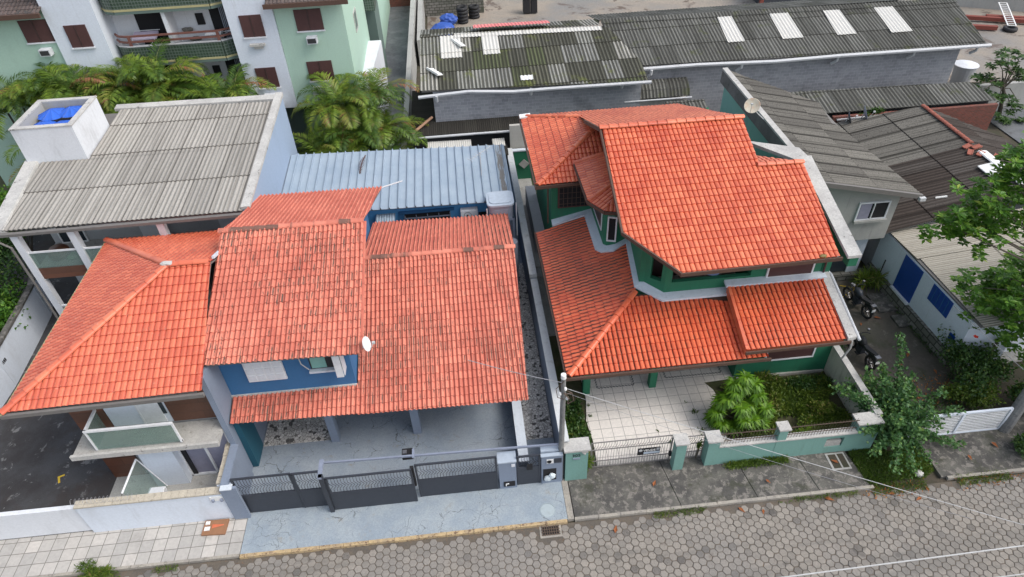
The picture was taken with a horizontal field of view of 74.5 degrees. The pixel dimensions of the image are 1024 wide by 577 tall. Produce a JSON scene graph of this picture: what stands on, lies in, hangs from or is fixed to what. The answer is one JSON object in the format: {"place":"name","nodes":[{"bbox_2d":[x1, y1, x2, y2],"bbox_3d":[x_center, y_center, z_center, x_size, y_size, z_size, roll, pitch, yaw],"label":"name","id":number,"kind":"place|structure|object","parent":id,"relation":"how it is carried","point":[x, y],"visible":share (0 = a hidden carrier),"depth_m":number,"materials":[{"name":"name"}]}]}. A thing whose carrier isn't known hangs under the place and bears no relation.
{"place":"outdoors","nodes":[
{"label":"outdoors","id":0,"kind":"place"},
{"bbox_2d":[0,176,10,191],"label":"garden bed","id":1,"kind":"object","parent":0,"point":[2,182],"depth_m":41.22,"materials":[{"name":"plant"}]},
{"bbox_2d":[0,71,74,139],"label":"palm tree","id":2,"kind":"object","parent":1,"relation":"on","point":[14,110],"visible":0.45,"depth_m":35.49,"materials":[{"name":"green plant"}]},
{"bbox_2d":[0,61,90,108],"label":"palm tree","id":3,"kind":"object","parent":1,"relation":"on","point":[15,88],"visible":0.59,"depth_m":35.18,"materials":[{"name":"green plant"}]},
{"bbox_2d":[24,64,119,103],"bbox_3d":[-23.322,-8.679,37.765,4.925,7.456,5.914,-5,41,-3],"label":"palm tree","id":4,"kind":"object","parent":1,"relation":"on","point":[50,69],"visible":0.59,"depth_m":35.46,"materials":[{"name":"green plant"}]},
{"bbox_2d":[49,67,142,104],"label":"palm tree","id":5,"kind":"object","parent":1,"relation":"on","point":[109,93],"visible":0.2,"depth_m":35.47,"materials":[{"name":"green plant"}]},
{"bbox_2d":[77,55,191,112],"bbox_3d":[-20.255,-9.111,37.892,5.584,7.736,5.223,-20,44,-19],"label":"palm tree","id":6,"kind":"object","parent":1,"relation":"on","point":[136,78],"visible":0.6,"depth_m":35.31,"materials":[{"name":"green plant"}]},
{"bbox_2d":[114,37,211,102],"bbox_3d":[-18.603,-9.436,37.859,5.163,8.156,5.105,23,47,27],"label":"palm tree","id":7,"kind":"object","parent":1,"relation":"on","point":[148,70],"visible":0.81,"depth_m":35.76,"materials":[{"name":"green plant"}]},
{"bbox_2d":[167,63,276,98],"bbox_3d":[-15.410,-8.692,37.794,5.087,6.897,4.922,-27,47,-26],"label":"palm tree","id":8,"kind":"object","parent":1,"relation":"on","point":[235,89],"visible":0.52,"depth_m":36.28,"materials":[{"name":"green plant"}]},
{"bbox_2d":[292,126,370,153],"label":"palm tree","id":9,"kind":"object","parent":1,"relation":"on","point":[321,147],"visible":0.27,"depth_m":37.13,"materials":[{"name":"green plant"}]},
{"bbox_2d":[291,71,392,142],"bbox_3d":[-9.561,-9.291,38.853,5.799,6.021,5.206,-5,41,-3],"label":"palm tree","id":10,"kind":"object","parent":1,"relation":"on","point":[336,88],"visible":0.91,"depth_m":37.05,"materials":[{"name":"green plant"}]},
{"bbox_2d":[306,113,394,153],"bbox_3d":[-9.079,-7.739,38.479,5.204,4.135,5.248,-5,41,-3],"label":"palm tree","id":11,"kind":"object","parent":1,"relation":"on","point":[338,130],"visible":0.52,"depth_m":36.87,"materials":[{"name":"green plant"}]},
{"bbox_2d":[0,518,247,576],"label":"pavement","id":12,"kind":"structure","parent":0,"point":[42,555],"depth_m":22.61,"materials":[{"name":"tile"}]},
{"bbox_2d":[0,0,389,185],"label":"apartment building","id":13,"kind":"structure","parent":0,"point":[286,60],"depth_m":36.82,"materials":[{"name":"white paint"}]},
{"bbox_2d":[134,12,170,43],"bbox_3d":[-19.907,-14.219,37.459,1.400,2.200,0.080,-5,41,-3],"label":"balcony door","id":14,"kind":"structure","parent":13,"relation":"in","point":[146,21],"depth_m":37.07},
{"bbox_2d":[201,186,528,494],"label":"blue house","id":15,"kind":"structure","parent":0,"point":[310,290],"depth_m":23.83,"materials":[{"name":"ceramic"}]},
{"bbox_2d":[242,361,287,382],"bbox_3d":[-8.324,2.744,22.631,1.280,1.020,0.095,-5,41,-3],"label":"window","id":16,"kind":"structure","parent":15,"relation":"in","point":[271,370],"depth_m":22.61,"materials":[{"name":"white paint"}]},
{"bbox_2d":[298,356,345,377],"bbox_3d":[-6.390,2.446,22.437,1.498,1.151,0.500,-5,41,-3],"label":"window","id":17,"kind":"structure","parent":15,"relation":"in","point":[337,364],"depth_m":22.64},
{"bbox_2d":[250,401,518,493],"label":"garage floor","id":18,"kind":"structure","parent":0,"point":[448,428],"depth_m":25.29,"materials":[{"name":"paint"}]},
{"bbox_2d":[263,415,336,446],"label":"mosaic floor","id":19,"kind":"structure","parent":18,"relation":"on","point":[293,431],"depth_m":25.97,"materials":[{"name":"stone"}]},
{"bbox_2d":[282,143,511,229],"bbox_3d":[-5.532,-4.018,33.843,10.900,4.012,5.754,-5,41,-3],"label":"blue annex","id":20,"kind":"object","parent":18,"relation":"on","point":[444,182],"visible":0.6,"depth_m":32.75,"materials":[{"name":"paint"}]},
{"bbox_2d":[398,207,453,220],"bbox_3d":[-4.005,-3.128,32.111,2.600,1.500,0.140,-5,41,-3],"label":"window","id":21,"kind":"structure","parent":20,"relation":"in","point":[434,213],"depth_m":31.76,"materials":[{"name":"glass"}]},
{"bbox_2d":[486,190,517,237],"bbox_3d":[-0.465,-2.615,31.913,1.378,4.060,1.374,-5,41,-3],"label":"water tank","id":22,"kind":"object","parent":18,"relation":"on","point":[499,202],"visible":0.77,"depth_m":30.61,"materials":[{"name":"grey plastic"}]},
{"bbox_2d":[240,481,567,553],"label":"blue pavement","id":23,"kind":"structure","parent":0,"point":[301,527],"depth_m":23.09,"materials":[{"name":"paint"}]},
{"bbox_2d":[317,459,334,512],"bbox_3d":[-6.291,6.746,22.924,0.160,2.100,0.750,-5,41,-3],"label":"gate post","id":24,"kind":"object","parent":23,"relation":"on","point":[320,478],"visible":1,"depth_m":22.43,"materials":[{"name":"grey metal"}]},
{"bbox_2d":[290,470,327,507],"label":"gate","id":25,"kind":"structure","parent":24,"relation":"attached to","point":[311,497],"depth_m":22.99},
{"bbox_2d":[324,468,417,509],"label":"gate","id":26,"kind":"structure","parent":24,"relation":"attached to","point":[368,496],"depth_m":22.99,"materials":[{"name":"metal"}]},
{"bbox_2d":[324,443,558,463],"bbox_3d":[-2.339,5.504,22.816,8.013,0.120,0.354,-5,41,-2],"label":"gate rail","id":27,"kind":"object","parent":24,"relation":"attached to","point":[413,455],"visible":0.93,"depth_m":22.72,"materials":[{"name":"grey metal"}]},
{"bbox_2d":[414,456,498,496],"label":"gate","id":28,"kind":"structure","parent":23,"relation":"on","point":[440,485],"depth_m":23.27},
{"bbox_2d":[497,451,516,488],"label":"pillar","id":29,"kind":"structure","parent":23,"relation":"on","point":[506,461],"depth_m":23.10,"materials":[{"name":"grey paint"}]},
{"bbox_2d":[540,446,562,482],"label":"pillar","id":30,"kind":"structure","parent":23,"relation":"on","point":[551,458],"depth_m":23.17,"materials":[{"name":"grey paint"}]},
{"bbox_2d":[516,454,540,484],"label":"gate","id":31,"kind":"structure","parent":30,"relation":"attached to","point":[528,473],"depth_m":23.44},
{"bbox_2d":[556,373,573,478],"bbox_3d":[1.740,4.724,22.319,0.583,5.401,0.287,6,41,10],"label":"utility pole","id":32,"kind":"object","parent":23,"relation":"on","point":[562,394],"visible":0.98,"depth_m":21.61,"materials":[{"name":"concrete"}]},
{"bbox_2d":[424,0,483,16],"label":"rough wall","id":33,"kind":"structure","parent":0,"point":[436,7],"depth_m":60.96,"materials":[{"name":"stone"}]},
{"bbox_2d":[9,1,1023,572],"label":"ground","id":34,"kind":"structure","parent":0,"point":[933,477],"depth_m":26.28,"materials":[{"name":"concrete"}]},
{"bbox_2d":[26,554,239,576],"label":"kerb","id":35,"kind":"structure","parent":34,"relation":"on","point":[171,563],"depth_m":22.13,"materials":[{"name":"concrete"}]},
{"bbox_2d":[0,154,299,539],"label":"asphalt yard","id":36,"kind":"structure","parent":34,"relation":"on","point":[36,452],"depth_m":25.38,"materials":[{"name":"asphalt"}]},
{"bbox_2d":[0,231,29,299],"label":"garden tree","id":37,"kind":"object","parent":36,"relation":"on","point":[5,251],"visible":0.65,"depth_m":31.33,"materials":[{"name":"green plant"}]},
{"bbox_2d":[0,278,30,331],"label":"garden tree","id":38,"kind":"object","parent":36,"relation":"on","point":[7,310],"visible":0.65,"depth_m":29.66,"materials":[{"name":"green plant"}]},
{"bbox_2d":[0,270,52,407],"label":"boundary wall","id":39,"kind":"structure","parent":36,"relation":"on","point":[18,345],"depth_m":29.14,"materials":[{"name":"paint"}]},
{"bbox_2d":[0,230,228,485],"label":"house","id":40,"kind":"structure","parent":36,"relation":"on","point":[115,370],"depth_m":22.34,"materials":[{"name":"red ceramic"}]},
{"bbox_2d":[103,402,173,425],"bbox_3d":[-12.583,3.817,22.284,1.980,2.100,0.100,-5,41,-3],"label":"balcony door","id":41,"kind":"structure","parent":40,"relation":"in","point":[152,412],"depth_m":22.62,"materials":[{"name":"grey glass"}]},
{"bbox_2d":[178,431,228,475],"bbox_3d":[-10.784,5.788,23.872,1.870,2.460,0.140,-5,41,-3],"label":"sliding door","id":42,"kind":"structure","parent":40,"relation":"in","point":[202,461],"depth_m":24.08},
{"bbox_2d":[0,442,250,539],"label":"front wall","id":43,"kind":"structure","parent":36,"relation":"on","point":[218,501],"depth_m":22.56,"materials":[{"name":"paint"}]},
{"bbox_2d":[230,473,303,512],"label":"gate","id":44,"kind":"structure","parent":43,"relation":"attached to","point":[273,500],"depth_m":22.95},
{"bbox_2d":[0,92,297,319],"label":"grey roof building","id":45,"kind":"structure","parent":36,"relation":"on","point":[164,168],"depth_m":29.21,"materials":[{"name":"paint"}]},
{"bbox_2d":[8,96,109,162],"bbox_3d":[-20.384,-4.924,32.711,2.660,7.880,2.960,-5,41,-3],"label":"roof tank box","id":46,"kind":"object","parent":45,"relation":"on","point":[80,134],"visible":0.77,"depth_m":29.92,"materials":[{"name":"white paint"}]},
{"bbox_2d":[109,473,217,496],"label":"porch floor","id":47,"kind":"structure","parent":36,"relation":"on","point":[139,484],"depth_m":24.35,"materials":[{"name":"tile"}]},
{"bbox_2d":[382,6,409,149],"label":"alley","id":48,"kind":"structure","parent":34,"relation":"on","point":[396,47],"depth_m":55.83,"materials":[{"name":"concrete"}]},
{"bbox_2d":[318,67,420,133],"bbox_3d":[-7.992,-9.417,39.160,5.225,5.707,5.261,19,45,23],"label":"palm tree","id":49,"kind":"object","parent":48,"relation":"on","point":[375,111],"visible":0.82,"depth_m":37.63,"materials":[{"name":"green plant"}]},
{"bbox_2d":[343,104,428,151],"bbox_3d":[-7.132,-8.043,38.566,5.036,4.354,5.204,1,41,5],"label":"palm tree","id":50,"kind":"object","parent":48,"relation":"on","point":[388,138],"visible":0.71,"depth_m":37.38,"materials":[{"name":"green plant"}]},
{"bbox_2d":[401,0,417,148],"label":"alley wall","id":51,"kind":"structure","parent":48,"relation":"on","point":[411,65],"depth_m":49.34,"materials":[{"name":"grey paint"}]},
{"bbox_2d":[411,90,521,148],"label":"dark leanto","id":52,"kind":"structure","parent":34,"relation":"on","point":[485,131],"depth_m":38.65,"materials":[{"name":"brown wood"}]},
{"bbox_2d":[428,138,508,170],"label":"wall","id":53,"kind":"structure","parent":34,"relation":"on","point":[453,143],"depth_m":38.08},
{"bbox_2d":[509,211,553,465],"bbox_3d":[0.165,0.243,31.811,1.160,0.183,20.250,-5,41,-3],"label":"side passage","id":54,"kind":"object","parent":34,"relation":"on","point":[535,450],"visible":0.07,"depth_m":25.23,"materials":[{"name":"paint"}]},
{"bbox_2d":[518,263,552,439],"bbox_3d":[0.491,2.238,29.361,1.120,0.058,10.600,-5,41,-3],"label":"side passage mosaic","id":55,"kind":"object","parent":54,"relation":"on","point":[536,417],"visible":0.57,"depth_m":27.47,"materials":[{"name":"stone"}]},
{"bbox_2d":[508,148,568,442],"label":"party wall","id":56,"kind":"structure","parent":34,"relation":"on","point":[543,345],"depth_m":28.66,"materials":[{"name":"white paint"}]},
{"bbox_2d":[78,469,1014,576],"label":"kerb weeds","id":57,"kind":"object","parent":34,"relation":"on","point":[876,485],"visible":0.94,"depth_m":23.30,"materials":[{"name":"green plant"}]},
{"bbox_2d":[568,451,868,517],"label":"sidewalk","id":58,"kind":"structure","parent":34,"relation":"on","point":[615,488],"depth_m":23.70,"materials":[{"name":"concrete"}]},
{"bbox_2d":[564,437,590,480],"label":"number pillar","id":59,"kind":"structure","parent":58,"relation":"on","point":[576,450],"depth_m":23.16,"materials":[{"name":"teal paint"}]},
{"bbox_2d":[590,435,672,467],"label":"gate","id":60,"kind":"structure","parent":58,"relation":"on","point":[669,453],"depth_m":23.95,"materials":[{"name":"grey metal"}]},
{"bbox_2d":[670,433,690,469],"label":"pillar","id":61,"kind":"structure","parent":58,"relation":"on","point":[681,443],"depth_m":23.46,"materials":[{"name":"teal paint"}]},
{"bbox_2d":[701,430,723,465],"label":"pillar","id":62,"kind":"structure","parent":58,"relation":"on","point":[710,450],"depth_m":23.63,"materials":[{"name":"teal paint"}]},
{"bbox_2d":[723,454,792,470],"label":"wall foot grass","id":63,"kind":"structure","parent":58,"relation":"on","point":[740,463],"depth_m":24.15,"materials":[{"name":"green plant"}]},
{"bbox_2d":[715,418,878,463],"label":"street wall","id":64,"kind":"structure","parent":58,"relation":"on","point":[825,440],"depth_m":23.93,"materials":[{"name":"teal paint"}]},
{"bbox_2d":[575,485,874,521],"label":"kerb","id":65,"kind":"structure","parent":34,"relation":"on","point":[707,505],"depth_m":23.11,"materials":[{"name":"concrete"}]},
{"bbox_2d":[427,0,1023,122],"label":"yard","id":66,"kind":"structure","parent":34,"relation":"on","point":[502,11],"depth_m":60.44,"materials":[{"name":"concrete"}]},
{"bbox_2d":[418,19,651,121],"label":"patched shed","id":67,"kind":"structure","parent":66,"relation":"on","point":[491,70],"depth_m":38.88,"materials":[{"name":"metal"}]},
{"bbox_2d":[624,77,691,106],"bbox_3d":[8.529,-10.380,40.559,4.000,4.194,1.198,-5,41,-3],"label":"curved awning","id":68,"kind":"object","parent":67,"relation":"attached to","point":[656,95],"visible":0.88,"depth_m":39.33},
{"bbox_2d":[587,0,991,111],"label":"long shed","id":69,"kind":"structure","parent":66,"relation":"on","point":[801,45],"depth_m":40.86,"materials":[{"name":"metal"}]},
{"bbox_2d":[949,60,979,82],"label":"round tank","id":70,"kind":"object","parent":66,"relation":"on","point":[963,70],"visible":0.86,"depth_m":45.86,"materials":[{"name":"white paint"}]},
{"bbox_2d":[848,444,934,484],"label":"verge grass","id":71,"kind":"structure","parent":34,"relation":"on","point":[864,472],"depth_m":23.97,"materials":[{"name":"green plant"}]},
{"bbox_2d":[790,82,996,117],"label":"ribbed strip roof","id":72,"kind":"structure","parent":34,"relation":"on","point":[832,102],"depth_m":38.36,"materials":[{"name":"metal"}]},
{"bbox_2d":[836,265,980,439],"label":"mossy yard","id":73,"kind":"structure","parent":34,"relation":"on","point":[920,360],"depth_m":28.20,"materials":[{"name":"concrete"}]},
{"bbox_2d":[720,67,926,280],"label":"grey roof house","id":74,"kind":"structure","parent":73,"relation":"on","point":[867,188],"depth_m":30.44,"materials":[{"name":"paint"}]},
{"bbox_2d":[852,200,891,223],"bbox_3d":[15.537,-3.290,28.959,1.480,1.020,0.180,-5,41,-3],"label":"window","id":75,"kind":"structure","parent":74,"relation":"in","point":[873,211],"depth_m":28.99,"materials":[{"name":"glass"}]},
{"bbox_2d":[843,280,876,318],"bbox_3d":[15.482,0.422,29.964,0.783,1.260,2.025,-12,42,-10],"label":"motorcycle","id":76,"kind":"object","parent":73,"relation":"on","point":[857,297],"visible":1,"depth_m":29.90,"materials":[{"name":"black metal"}]},
{"bbox_2d":[846,328,881,370],"bbox_3d":[14.470,2.416,27.705,0.783,1.260,2.025,-10,41,-8],"label":"motorcycle","id":77,"kind":"object","parent":73,"relation":"on","point":[862,346],"visible":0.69,"depth_m":27.53,"materials":[{"name":"black metal"}]},
{"bbox_2d":[851,266,889,292],"bbox_3d":[16.486,-0.453,31.089,1.905,1.441,1.540,-5,41,-3],"label":"yucca","id":78,"kind":"object","parent":73,"relation":"on","point":[869,278],"visible":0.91,"depth_m":30.99,"materials":[{"name":"green plant"}]},
{"bbox_2d":[828,331,966,478],"bbox_3d":[13.769,4.371,24.290,4.578,2.530,4.315,-19,43,-18],"label":"leafy shrub","id":79,"kind":"object","parent":73,"relation":"on","point":[897,406],"visible":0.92,"depth_m":24.02,"materials":[{"name":"green plant"}]},
{"bbox_2d":[941,379,1005,409],"bbox_3d":[17.633,4.061,25.684,2.486,1.075,1.606,-5,41,-3],"label":"bush","id":80,"kind":"object","parent":73,"relation":"on","point":[955,391],"visible":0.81,"depth_m":25.57,"materials":[{"name":"green plant"}]},
{"bbox_2d":[936,324,1017,400],"bbox_3d":[18.101,2.818,26.594,2.701,1.733,3.803,-5,41,-3],"label":"hibiscus bush","id":81,"kind":"object","parent":73,"relation":"on","point":[980,364],"visible":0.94,"depth_m":26.09,"materials":[{"name":"green plant"}]},
{"bbox_2d":[831,103,998,129],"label":"red brick wall","id":82,"kind":"structure","parent":34,"relation":"on","point":[979,115],"depth_m":38.07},
{"bbox_2d":[836,104,1023,264],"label":"brown roof house","id":83,"kind":"structure","parent":34,"relation":"on","point":[921,150],"depth_m":33.24,"materials":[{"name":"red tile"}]},
{"bbox_2d":[865,208,1023,365],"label":"blue white house","id":84,"kind":"structure","parent":34,"relation":"on","point":[921,296],"depth_m":28.59,"materials":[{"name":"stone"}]},
{"bbox_2d":[890,254,923,304],"bbox_3d":[17.296,-0.377,29.518,0.170,1.860,1.258,-7,41,-5],"label":"door","id":85,"kind":"structure","parent":84,"relation":"in","point":[909,275],"depth_m":29.52,"materials":[{"name":"blue paint"}]},
{"bbox_2d":[970,46,1023,124],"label":"papaya tree","id":86,"kind":"object","parent":34,"relation":"on","point":[1004,82],"visible":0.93,"depth_m":41.70,"materials":[{"name":"green plant"}]},
{"bbox_2d":[979,81,1023,105],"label":"plot wall","id":87,"kind":"structure","parent":34,"relation":"on","point":[1017,88],"depth_m":43.67,"materials":[{"name":"grey paint"}]},
{"bbox_2d":[990,105,1023,142],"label":"concrete court","id":88,"kind":"object","parent":34,"relation":"on","point":[1014,130],"depth_m":42.41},
{"bbox_2d":[518,178,556,335],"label":"alley floor","id":89,"kind":"structure","parent":0,"point":[523,183],"depth_m":32.31,"materials":[{"name":"concrete"}]},
{"bbox_2d":[525,186,544,251],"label":"utility block","id":90,"kind":"structure","parent":89,"relation":"on","point":[534,215],"depth_m":34.95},
{"bbox_2d":[75,474,1023,576],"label":"road","id":91,"kind":"structure","parent":0,"point":[471,538],"depth_m":22.26,"materials":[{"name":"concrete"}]},
{"bbox_2d":[72,557,115,576],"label":"bush","id":92,"kind":"object","parent":91,"relation":"on","point":[92,571],"visible":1,"depth_m":21.87,"materials":[{"name":"green plant"}]},
{"bbox_2d":[239,519,567,558],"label":"yellow kerb","id":93,"kind":"structure","parent":91,"relation":"on","point":[397,539],"depth_m":22.50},
{"bbox_2d":[531,178,849,465],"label":"garden soil","id":94,"kind":"structure","parent":0,"point":[576,385],"depth_m":27.05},
{"bbox_2d":[512,148,534,178],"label":"court wall","id":95,"kind":"structure","parent":94,"relation":"on","point":[523,170],"depth_m":38.69,"materials":[{"name":"paint"}]},
{"bbox_2d":[565,397,595,463],"bbox_3d":[2.410,5.323,25.363,1.145,0.649,3.016,-5,41,-3],"label":"hedge strip","id":96,"kind":"object","parent":94,"relation":"on","point":[574,417],"visible":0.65,"depth_m":25.60,"materials":[{"name":"green plant"}]},
{"bbox_2d":[581,361,732,465],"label":"porch tile floor","id":97,"kind":"structure","parent":94,"relation":"on","point":[664,398],"depth_m":26.20,"materials":[{"name":"tile"}]},
{"bbox_2d":[518,103,861,394],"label":"green house","id":98,"kind":"structure","parent":94,"relation":"on","point":[654,216],"depth_m":25.39,"materials":[{"name":"tile"}]},
{"bbox_2d":[558,186,588,207],"bbox_3d":[2.742,-4.133,29.666,1.450,1.250,0.090,-5,41,-3],"label":"window","id":99,"kind":"structure","parent":98,"relation":"in","point":[572,196],"depth_m":29.73,"materials":[{"name":"metal"}]},
{"bbox_2d":[765,264,814,277],"bbox_3d":[10.520,-0.972,25.232,1.820,1.300,0.080,-5,41,-3],"label":"window","id":100,"kind":"structure","parent":98,"relation":"in","point":[808,268],"depth_m":25.48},
{"bbox_2d":[764,348,815,360],"bbox_3d":[10.964,2.217,26.274,2.000,1.520,0.080,-5,41,-3],"label":"window","id":101,"kind":"structure","parent":98,"relation":"in","point":[801,353],"depth_m":26.61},
{"bbox_2d":[702,368,777,438],"bbox_3d":[8.532,4.233,24.828,2.832,2.475,1.872,-5,41,-3],"label":"whorled shrub","id":102,"kind":"object","parent":94,"relation":"on","point":[748,385],"visible":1,"depth_m":24.59,"materials":[{"name":"green plant"}]},
{"bbox_2d":[720,372,852,437],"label":"garden weeds","id":103,"kind":"object","parent":94,"relation":"on","point":[838,415],"visible":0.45,"depth_m":25.94,"materials":[{"name":"green plant"}]},
{"bbox_2d":[785,374,832,393],"bbox_3d":[11.784,3.735,26.677,2.133,0.779,1.054,-5,41,-3],"label":"weed clump","id":104,"kind":"object","parent":94,"relation":"on","point":[801,382],"visible":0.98,"depth_m":26.63,"materials":[{"name":"green plant"}]},
{"bbox_2d":[792,397,836,427],"bbox_3d":[11.478,4.646,25.666,1.983,0.636,1.220,-25,45,-24],"label":"weed clump","id":105,"kind":"object","parent":94,"relation":"on","point":[822,406],"visible":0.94,"depth_m":25.56,"materials":[{"name":"green plant"}]},
{"bbox_2d":[824,345,882,419],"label":"side boundary wall","id":106,"kind":"structure","parent":94,"relation":"on","point":[836,367],"depth_m":25.86,"materials":[{"name":"paint"}]},
{"bbox_2d":[850,412,884,430],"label":"pillar","id":107,"kind":"structure","parent":94,"relation":"on","point":[869,418],"depth_m":23.80,"materials":[{"name":"white paint"}]},
{"bbox_2d":[914,411,1023,478],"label":"driveway","id":108,"kind":"structure","parent":0,"point":[983,451],"depth_m":24.30,"materials":[{"name":"concrete"}]},
{"bbox_2d":[916,130,1023,370],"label":"almond tree","id":109,"kind":"object","parent":108,"relation":"on","point":[1003,289],"visible":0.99,"depth_m":22.68,"materials":[{"name":"green plant"}]},
{"bbox_2d":[998,388,1023,433],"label":"street pole","id":110,"kind":"object","parent":108,"relation":"on","point":[1010,422],"visible":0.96,"depth_m":24.40,"materials":[{"name":"concrete"}]},
{"bbox_2d":[908,407,1013,437],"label":"slatted gate","id":111,"kind":"structure","parent":110,"relation":"attached to","point":[961,418],"depth_m":24.53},
{"bbox_2d":[956,0,1023,11],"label":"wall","id":112,"kind":"structure","parent":0,"point":[1016,5],"depth_m":57.63,"materials":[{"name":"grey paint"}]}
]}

